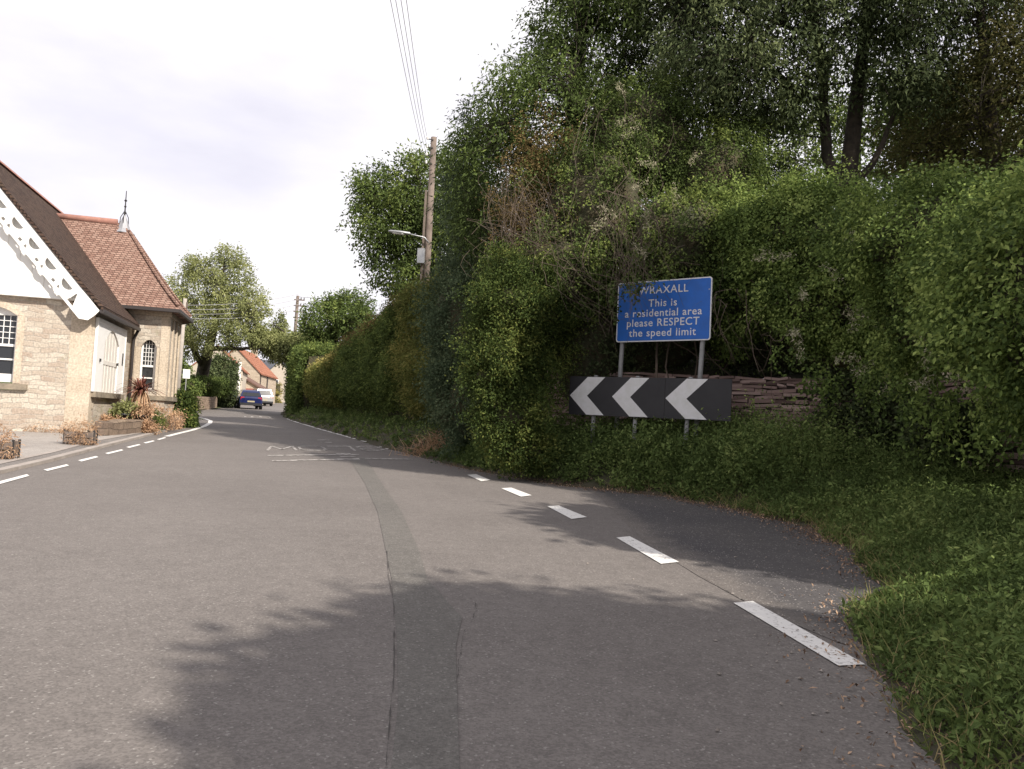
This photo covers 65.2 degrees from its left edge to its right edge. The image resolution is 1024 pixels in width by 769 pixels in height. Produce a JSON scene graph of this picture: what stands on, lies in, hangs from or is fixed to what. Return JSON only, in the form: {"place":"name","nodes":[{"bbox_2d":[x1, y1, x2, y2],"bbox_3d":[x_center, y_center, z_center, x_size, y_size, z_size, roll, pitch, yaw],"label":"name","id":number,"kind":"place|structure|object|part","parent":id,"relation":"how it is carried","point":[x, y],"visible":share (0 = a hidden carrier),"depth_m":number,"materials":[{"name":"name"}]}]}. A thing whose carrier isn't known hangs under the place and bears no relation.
{"place":"outdoors","nodes":[
{"label":"outdoors","id":0,"kind":"place"},
{"bbox_2d":[0,430,124,461],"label":"forecourt","id":1,"kind":"structure","parent":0,"point":[37,442],"depth_m":16.75,"materials":[{"name":"grey concrete"}]},
{"bbox_2d":[22,421,61,432],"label":"wall weed","id":2,"kind":"object","parent":1,"relation":"on","point":[46,430],"depth_m":19.67,"materials":[{"name":"brown plant"}]},
{"bbox_2d":[54,420,79,432],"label":"wall weed","id":3,"kind":"object","parent":1,"relation":"on","point":[66,428],"depth_m":19.80,"materials":[{"name":"brown plant"}]},
{"bbox_2d":[0,430,164,470],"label":"pavement","id":4,"kind":"structure","parent":0,"point":[56,453],"depth_m":14.70,"materials":[{"name":"grey concrete"}]},
{"bbox_2d":[0,424,24,459],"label":"trough planter","id":5,"kind":"object","parent":4,"relation":"on","point":[9,449],"visible":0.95,"depth_m":12.81,"materials":[{"name":"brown wood"}]},
{"bbox_2d":[0,432,142,463],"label":"pavement edging","id":6,"kind":"object","parent":4,"relation":"on","point":[15,459],"visible":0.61,"depth_m":14.50,"materials":[{"name":"concrete"}]},
{"bbox_2d":[54,414,103,445],"bbox_3d":[-8.973,1.000,16.619,0.944,0.872,0.958,4,-3,-14],"label":"trough planter","id":7,"kind":"object","parent":4,"relation":"on","point":[82,437],"visible":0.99,"depth_m":16.51,"materials":[{"name":"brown wood"}]},
{"bbox_2d":[95,416,183,435],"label":"planter wall","id":8,"kind":"structure","parent":4,"relation":"on","point":[117,427],"depth_m":20.66,"materials":[{"name":"stone"}]},
{"bbox_2d":[183,369,189,389],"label":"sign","id":9,"kind":"object","parent":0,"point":[186,373],"visible":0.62,"depth_m":41.02,"materials":[{"name":"white metal"}]},
{"bbox_2d":[0,402,940,768],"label":"road","id":10,"kind":"structure","parent":0,"point":[216,592],"depth_m":4.69,"materials":[{"name":"grey asphalt"}]},
{"bbox_2d":[0,429,168,473],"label":"kerb","id":11,"kind":"structure","parent":10,"relation":"on","point":[10,468],"depth_m":14.18,"materials":[{"name":"concrete"}]},
{"bbox_2d":[0,418,211,483],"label":"verge markings","id":12,"kind":"object","parent":10,"relation":"on","point":[52,468],"visible":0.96,"depth_m":15.23,"materials":[{"name":"paint"}]},
{"bbox_2d":[234,389,262,409],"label":"parked car","id":13,"kind":"object","parent":10,"relation":"on","point":[251,397],"visible":0.84,"depth_m":60.09,"materials":[{"name":"blue paint"}]},
{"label":"rear window","id":14,"kind":"part","parent":13,"relation":"part of","materials":[{"name":"grey glass"}]},
{"bbox_2d":[253,388,273,405],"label":"parked car","id":15,"kind":"object","parent":10,"relation":"on","point":[267,396],"visible":0.43,"depth_m":77.55,"materials":[{"name":"silver metal"}]},
{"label":"rear window","id":16,"kind":"part","parent":15,"relation":"part of","materials":[{"name":"white glass"}]},
{"bbox_2d":[267,446,383,450],"bbox_3d":[-4.696,1.625,20.436,1.710,0.077,4.324,1,-4,41],"label":"slow lettering","id":17,"kind":"object","parent":10,"relation":"on","point":[299,447],"visible":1,"depth_m":20.23,"materials":[{"name":"paint"}]},
{"bbox_2d":[288,419,387,448],"bbox_3d":[-7.626,1.771,31.956,0.275,0.493,22.480,4,-3,-23],"label":"edge line","id":18,"kind":"object","parent":10,"relation":"on","point":[325,430],"visible":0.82,"depth_m":30.34,"materials":[{"name":"paint"}]},
{"bbox_2d":[268,417,412,460],"bbox_3d":[-8.127,1.691,30.029,3.236,0.647,29.363,4,-3,-20],"label":"road marking","id":19,"kind":"object","parent":10,"relation":"on","point":[329,454],"visible":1,"depth_m":17.75,"materials":[{"name":"paint"}]},
{"bbox_2d":[350,458,426,578],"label":"road repair","id":20,"kind":"structure","parent":10,"relation":"on","point":[404,557],"depth_m":8.14,"materials":[{"name":"asphalt"}]},
{"bbox_2d":[391,579,461,768],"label":"road repair","id":21,"kind":"structure","parent":10,"relation":"on","point":[428,618],"depth_m":3.90,"materials":[{"name":"asphalt"}]},
{"bbox_2d":[386,551,823,765],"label":"road cracks","id":22,"kind":"object","parent":10,"relation":"on","point":[458,660],"visible":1,"depth_m":4.14,"materials":[{"name":"grey asphalt"}]},
{"bbox_2d":[469,474,863,664],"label":"edge dashes","id":23,"kind":"object","parent":10,"relation":"on","point":[778,622],"visible":1,"depth_m":5.48,"materials":[{"name":"paint"}]},
{"bbox_2d":[415,457,965,768],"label":"leaf litter","id":24,"kind":"object","parent":10,"relation":"on","point":[829,611],"visible":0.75,"depth_m":6.30,"materials":[{"name":"brown plant"}]},
{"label":"flower bed","id":25,"kind":"structure","parent":10,"relation":"on","visible":0},
{"bbox_2d":[99,413,127,420],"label":"weed clump","id":26,"kind":"object","parent":25,"relation":"on","point":[104,417],"visible":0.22,"depth_m":21.50,"materials":[{"name":"brown plant"}]},
{"bbox_2d":[107,407,131,418],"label":"bedding plant","id":27,"kind":"object","parent":25,"relation":"on","point":[110,413],"visible":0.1,"depth_m":22.07,"materials":[{"name":"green plant"}]},
{"bbox_2d":[108,397,140,419],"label":"plant","id":28,"kind":"object","parent":25,"relation":"on","point":[119,407],"visible":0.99,"depth_m":21.77,"materials":[{"name":"green plant"}]},
{"bbox_2d":[116,376,166,411],"bbox_3d":[-10.497,0.462,22.556,1.661,1.485,1.614,3,-3,0],"label":"cordyline palm","id":29,"kind":"object","parent":25,"relation":"on","point":[139,390],"visible":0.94,"depth_m":22.50,"materials":[{"name":"brown plant"}]},
{"bbox_2d":[129,397,157,420],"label":"plant","id":30,"kind":"object","parent":25,"relation":"on","point":[143,415],"visible":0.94,"depth_m":22.06,"materials":[{"name":"brown plant"}]},
{"bbox_2d":[137,418,161,434],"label":"dry plant","id":31,"kind":"object","parent":25,"relation":"on","point":[147,426],"visible":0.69,"depth_m":21.90,"materials":[{"name":"brown plant"}]},
{"bbox_2d":[142,404,170,431],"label":"bedding plant","id":32,"kind":"object","parent":25,"relation":"on","point":[160,421],"visible":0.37,"depth_m":22.80,"materials":[{"name":"green plant"}]},
{"bbox_2d":[143,402,188,430],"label":"dry plant","id":33,"kind":"object","parent":25,"relation":"on","point":[172,415],"visible":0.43,"depth_m":23.93,"materials":[{"name":"brown plant"}]},
{"bbox_2d":[175,416,183,429],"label":"dry plant","id":34,"kind":"object","parent":25,"relation":"on","point":[178,426],"visible":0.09,"depth_m":25.51,"materials":[{"name":"brown plant"}]},
{"bbox_2d":[172,387,203,427],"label":"green shrub","id":35,"kind":"object","parent":25,"relation":"on","point":[187,401],"visible":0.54,"depth_m":27.02,"materials":[{"name":"green plant"}]},
{"bbox_2d":[0,0,1022,365],"label":"sky","id":36,"kind":"structure","parent":0,"point":[232,122],"materials":[{"name":"white"}]},
{"bbox_2d":[280,373,1023,768],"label":"verge","id":37,"kind":"structure","parent":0,"point":[590,482],"depth_m":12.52,"materials":[{"name":"green plant"}]},
{"bbox_2d":[293,296,304,330],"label":"utility pole","id":38,"kind":"object","parent":37,"relation":"on","point":[296,313],"visible":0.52,"depth_m":60.25,"materials":[{"name":"brown wood"}]},
{"bbox_2d":[282,338,343,415],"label":"corner hedge","id":39,"kind":"object","parent":37,"relation":"on","point":[301,356],"visible":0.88,"depth_m":44.37,"materials":[{"name":"green plant"}]},
{"bbox_2d":[300,346,349,411],"bbox_3d":[-8.769,0.129,40.351,3.240,3.804,9.236,4,-3,-23],"label":"golden hedge","id":40,"kind":"object","parent":37,"relation":"on","point":[315,390],"visible":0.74,"depth_m":38.22,"materials":[{"name":"green plant"}]},
{"bbox_2d":[294,283,383,343],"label":"hedge tree","id":41,"kind":"object","parent":37,"relation":"on","point":[335,310],"visible":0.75,"depth_m":47.18,"materials":[{"name":"green plant"}]},
{"bbox_2d":[324,291,419,422],"bbox_3d":[-5.067,-0.643,31.722,3.262,5.336,10.888,4,-3,-23],"label":"clipped hedge","id":42,"kind":"object","parent":37,"relation":"on","point":[360,381],"visible":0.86,"depth_m":29.84,"materials":[{"name":"green plant"}]},
{"bbox_2d":[334,138,499,304],"bbox_3d":[-3.466,-4.040,30.090,6.382,11.504,5.035,5,-3,-34],"label":"roadside tree","id":43,"kind":"object","parent":37,"relation":"on","point":[400,205],"visible":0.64,"depth_m":29.30,"materials":[{"name":"green plant"}]},
{"bbox_2d":[379,262,455,425],"bbox_3d":[-1.444,-1.039,23.266,3.594,6.039,9.130,4,-3,-24],"label":"olive conifer hedge","id":44,"kind":"object","parent":37,"relation":"on","point":[408,350],"visible":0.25,"depth_m":24.73,"materials":[{"name":"green plant"}]},
{"bbox_2d":[389,426,451,456],"bbox_3d":[-1.446,1.295,19.874,4.432,1.191,2.523,3,-3,0],"label":"dry grass clump","id":45,"kind":"object","parent":37,"relation":"on","point":[429,444],"visible":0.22,"depth_m":19.61,"materials":[{"name":"brown plant"}]},
{"bbox_2d":[412,136,436,422],"bbox_3d":[-3.073,-3.075,27.245,0.321,10.966,0.611,1,-3,33],"label":"utility pole","id":46,"kind":"object","parent":37,"relation":"on","point":[423,254],"visible":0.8,"depth_m":27.40,"materials":[{"name":"brown wood"}]},
{"bbox_2d":[390,0,425,160],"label":"overhead wire","id":47,"kind":"object","parent":46,"relation":"attached to","point":[405,73],"visible":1,"depth_m":17.60,"materials":[{"name":"grey"}]},
{"bbox_2d":[388,230,428,242],"bbox_3d":[-3.486,-5.015,27.070,1.400,0.330,0.221,3,-3,-9],"label":"street lamp","id":48,"kind":"object","parent":46,"relation":"attached to","point":[397,232],"visible":1,"depth_m":26.97,"materials":[{"name":"metal"}]},
{"bbox_2d":[395,0,426,153],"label":"overhead wire","id":49,"kind":"object","parent":46,"relation":"attached to","point":[408,70],"visible":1,"depth_m":17.54,"materials":[{"name":"grey"}]},
{"bbox_2d":[401,1,426,144],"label":"overhead wire","id":50,"kind":"object","parent":46,"relation":"attached to","point":[411,64],"visible":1,"depth_m":17.15,"materials":[{"name":"grey"}]},
{"bbox_2d":[406,0,427,137],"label":"overhead wire","id":51,"kind":"object","parent":46,"relation":"attached to","point":[414,61],"visible":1,"depth_m":17.29,"materials":[{"name":"grey"}]},
{"bbox_2d":[403,210,509,463],"bbox_3d":[-1.018,-0.947,18.601,2.682,6.114,3.849,5,-3,-32],"label":"blue conifer","id":52,"kind":"object","parent":37,"relation":"on","point":[444,316],"visible":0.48,"depth_m":17.99,"materials":[{"name":"green plant"}]},
{"bbox_2d":[418,81,514,296],"bbox_3d":[-0.991,-3.504,21.749,3.128,10.129,3.687,3,-3,0],"label":"slender tree","id":53,"kind":"object","parent":37,"relation":"on","point":[444,178],"visible":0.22,"depth_m":21.87,"materials":[{"name":"green plant"}]},
{"bbox_2d":[441,236,588,482],"bbox_3d":[0.338,-0.493,15.468,2.440,4.934,3.750,1,-3,32],"label":"bright bush","id":54,"kind":"object","parent":37,"relation":"on","point":[521,321],"visible":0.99,"depth_m":14.63,"materials":[{"name":"green plant"}]},
{"bbox_2d":[461,82,588,291],"bbox_3d":[0.409,-3.972,16.331,2.623,4.867,3.154,2,-3,11],"label":"dead bramble","id":55,"kind":"object","parent":54,"relation":"on","point":[525,224],"visible":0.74,"depth_m":16.49,"materials":[{"name":"brown plant"}]},
{"bbox_2d":[430,0,669,353],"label":"tall dark tree","id":56,"kind":"object","parent":37,"relation":"on","point":[585,20],"visible":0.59,"depth_m":18.10,"materials":[{"name":"green plant"}]},
{"bbox_2d":[569,375,731,458],"bbox_3d":[2.466,0.918,14.747,3.103,2.152,0.133,1,-3,29],"label":"chevron sign","id":57,"kind":"object","parent":37,"relation":"on","point":[686,399],"visible":0.8,"depth_m":14.68,"materials":[{"name":"metal"}]},
{"bbox_2d":[614,277,712,456],"bbox_3d":[2.806,-0.095,15.091,1.939,3.778,0.122,1,-3,36],"label":"village sign","id":58,"kind":"object","parent":37,"relation":"on","point":[692,317],"visible":0.93,"depth_m":15.02,"materials":[{"name":"metal"}]},
{"bbox_2d":[492,372,1023,480],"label":"retaining wall","id":59,"kind":"structure","parent":37,"relation":"on","point":[751,386],"depth_m":15.26,"materials":[{"name":"brown stone"}]},
{"bbox_2d":[701,153,937,425],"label":"vine bank","id":60,"kind":"structure","parent":59,"relation":"on","point":[773,276],"depth_m":14.26,"materials":[{"name":"green plant"}]},
{"bbox_2d":[803,364,1010,472],"bbox_3d":[6.383,0.466,13.164,1.974,1.851,3.704,3,-3,-11],"label":"wall ivy","id":61,"kind":"object","parent":59,"relation":"attached to","point":[890,409],"depth_m":12.97,"materials":[{"name":"green plant"}]},
{"bbox_2d":[754,41,928,204],"bbox_3d":[11.086,-5.838,27.205,8.177,13.499,6.283,2,-3,14],"label":"background tree","id":62,"kind":"object","parent":37,"relation":"on","point":[813,160],"visible":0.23,"depth_m":26.93,"materials":[{"name":"green plant"}]},
{"bbox_2d":[585,488,884,648],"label":"layby","id":63,"kind":"structure","parent":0,"point":[701,542],"depth_m":7.93,"materials":[{"name":"grey asphalt"}]},
{"bbox_2d":[565,491,892,761],"bbox_3d":[2.187,1.689,8.495,3.320,0.234,10.657,3,-3,0],"label":"grit","id":64,"kind":"object","parent":63,"relation":"on","point":[780,703],"visible":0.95,"depth_m":4.83,"materials":[{"name":"grey gravel"}]},
{"bbox_2d":[554,355,953,379],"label":"bank","id":65,"kind":"structure","parent":0,"point":[688,371],"depth_m":16.96,"materials":[{"name":"brown soil"}]},
{"bbox_2d":[472,56,784,350],"bbox_3d":[2.843,-3.862,16.646,6.772,6.962,5.011,4,-3,-17],"label":"climbing clematis","id":66,"kind":"object","parent":65,"relation":"on","point":[663,236],"visible":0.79,"depth_m":16.17,"materials":[{"name":"green plant"}]},
{"bbox_2d":[549,264,870,429],"bbox_3d":[4.188,-1.057,16.536,7.767,4.565,3.850,3,-3,0],"label":"shade shrub","id":67,"kind":"object","parent":65,"relation":"on","point":[601,358],"visible":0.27,"depth_m":16.52,"materials":[{"name":"green plant"}]},
{"bbox_2d":[599,3,825,199],"bbox_3d":[4.766,-3.915,20.111,5.994,11.529,4.848,3,-3,0],"label":"background tree","id":68,"kind":"object","parent":65,"relation":"on","point":[788,159],"visible":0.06,"depth_m":19.39,"materials":[{"name":"green plant"}]},
{"bbox_2d":[615,0,1023,201],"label":"forked tree","id":69,"kind":"object","parent":65,"relation":"on","point":[905,24],"visible":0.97,"depth_m":17.11,"materials":[{"name":"green plant"}]},
{"bbox_2d":[808,139,1023,483],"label":"vine bank","id":70,"kind":"structure","parent":65,"relation":"on","point":[940,272],"depth_m":9.22,"materials":[{"name":"green plant"}]},
{"bbox_2d":[833,48,1023,191],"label":"background tree","id":71,"kind":"object","parent":65,"relation":"on","point":[901,128],"visible":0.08,"depth_m":25.99,"materials":[{"name":"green plant"}]},
{"bbox_2d":[860,0,1023,198],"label":"autumn tinted tree","id":72,"kind":"object","parent":65,"relation":"on","point":[981,113],"visible":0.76,"depth_m":17.18,"materials":[{"name":"brown plant"}]},
{"bbox_3d":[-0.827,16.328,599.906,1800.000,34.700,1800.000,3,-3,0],"label":"ground","id":73,"kind":"structure","parent":0,"visible":0},
{"bbox_2d":[0,160,193,432],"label":"stone building","id":74,"kind":"structure","parent":73,"relation":"on","point":[94,313],"depth_m":20.11,"materials":[{"name":"beige stone"}]},
{"bbox_2d":[0,307,17,381],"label":"window","id":75,"kind":"structure","parent":74,"relation":"in","point":[8,320],"depth_m":19.80,"materials":[{"name":"white paint"}]},
{"bbox_2d":[139,340,156,390],"bbox_3d":[-11.289,-0.600,24.865,0.460,1.560,0.080,4,-3,-15],"label":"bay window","id":76,"kind":"structure","parent":74,"relation":"in","point":[149,349],"depth_m":24.87,"materials":[{"name":"white paint"}]},
{"bbox_2d":[237,362,241,392],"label":"pale post","id":77,"kind":"object","parent":73,"relation":"on","point":[240,376],"visible":0.5,"depth_m":69.96,"materials":[{"name":"white paint"}]},
{"bbox_2d":[261,360,277,368],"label":"slate house","id":78,"kind":"structure","parent":73,"relation":"on","point":[267,364],"depth_m":134.73,"materials":[{"name":"grey"}]},
{"bbox_2d":[270,362,286,401],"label":"gabled house","id":79,"kind":"structure","parent":73,"relation":"on","point":[279,373],"depth_m":118.33,"materials":[{"name":"stone"}]},
{"bbox_2d":[275,382,282,402],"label":"wall creeper","id":80,"kind":"object","parent":73,"relation":"on","point":[278,391],"depth_m":104.77,"materials":[{"name":"green plant"}]},
{"bbox_2d":[244,308,325,369],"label":"corner tree","id":81,"kind":"object","parent":73,"relation":"on","point":[287,339],"visible":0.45,"depth_m":50.71,"materials":[{"name":"green plant"}]},
{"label":"garden","id":82,"kind":"structure","parent":0,"visible":0},
{"bbox_2d":[177,298,187,388],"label":"telegraph pole","id":83,"kind":"object","parent":82,"relation":"on","point":[185,303],"visible":0.5,"depth_m":43.02,"materials":[{"name":"white wood"}]},
{"bbox_2d":[187,299,297,309],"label":"service wire","id":84,"kind":"object","parent":83,"relation":"attached to","point":[231,308],"visible":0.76,"depth_m":47.11,"materials":[{"name":"grey"}]},
{"bbox_2d":[193,304,298,314],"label":"service wire","id":85,"kind":"object","parent":83,"relation":"attached to","point":[235,313],"visible":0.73,"depth_m":48.67,"materials":[{"name":"grey"}]},
{"bbox_2d":[175,358,234,398],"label":"garden hedge","id":86,"kind":"object","parent":82,"relation":"on","point":[202,386],"visible":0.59,"depth_m":52.61,"materials":[{"name":"green plant"}]},
{"bbox_2d":[197,397,216,409],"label":"garden wall","id":87,"kind":"structure","parent":82,"relation":"on","point":[209,403],"depth_m":51.77,"materials":[{"name":"stone"}]},
{"bbox_2d":[190,345,249,389],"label":"red roofed house","id":88,"kind":"structure","parent":82,"relation":"on","point":[244,374],"depth_m":75.16,"materials":[{"name":"paint"}]},
{"bbox_2d":[162,241,280,396],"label":"garden tree","id":89,"kind":"object","parent":82,"relation":"on","point":[213,281],"visible":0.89,"depth_m":50.44,"materials":[{"name":"green plant"}]},
{"bbox_2d":[208,351,242,407],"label":"ivy mound","id":90,"kind":"object","parent":82,"relation":"on","point":[221,366],"visible":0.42,"depth_m":59.58,"materials":[{"name":"green plant"}]},
{"bbox_2d":[229,350,277,403],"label":"stone house","id":91,"kind":"structure","parent":82,"relation":"on","point":[258,370],"depth_m":87.90,"materials":[{"name":"beige stone"}]},
{"bbox_2d":[246,377,267,389],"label":"garage","id":92,"kind":"structure","parent":82,"relation":"on","point":[251,384],"depth_m":79.96,"materials":[{"name":"stone"}]}
]}

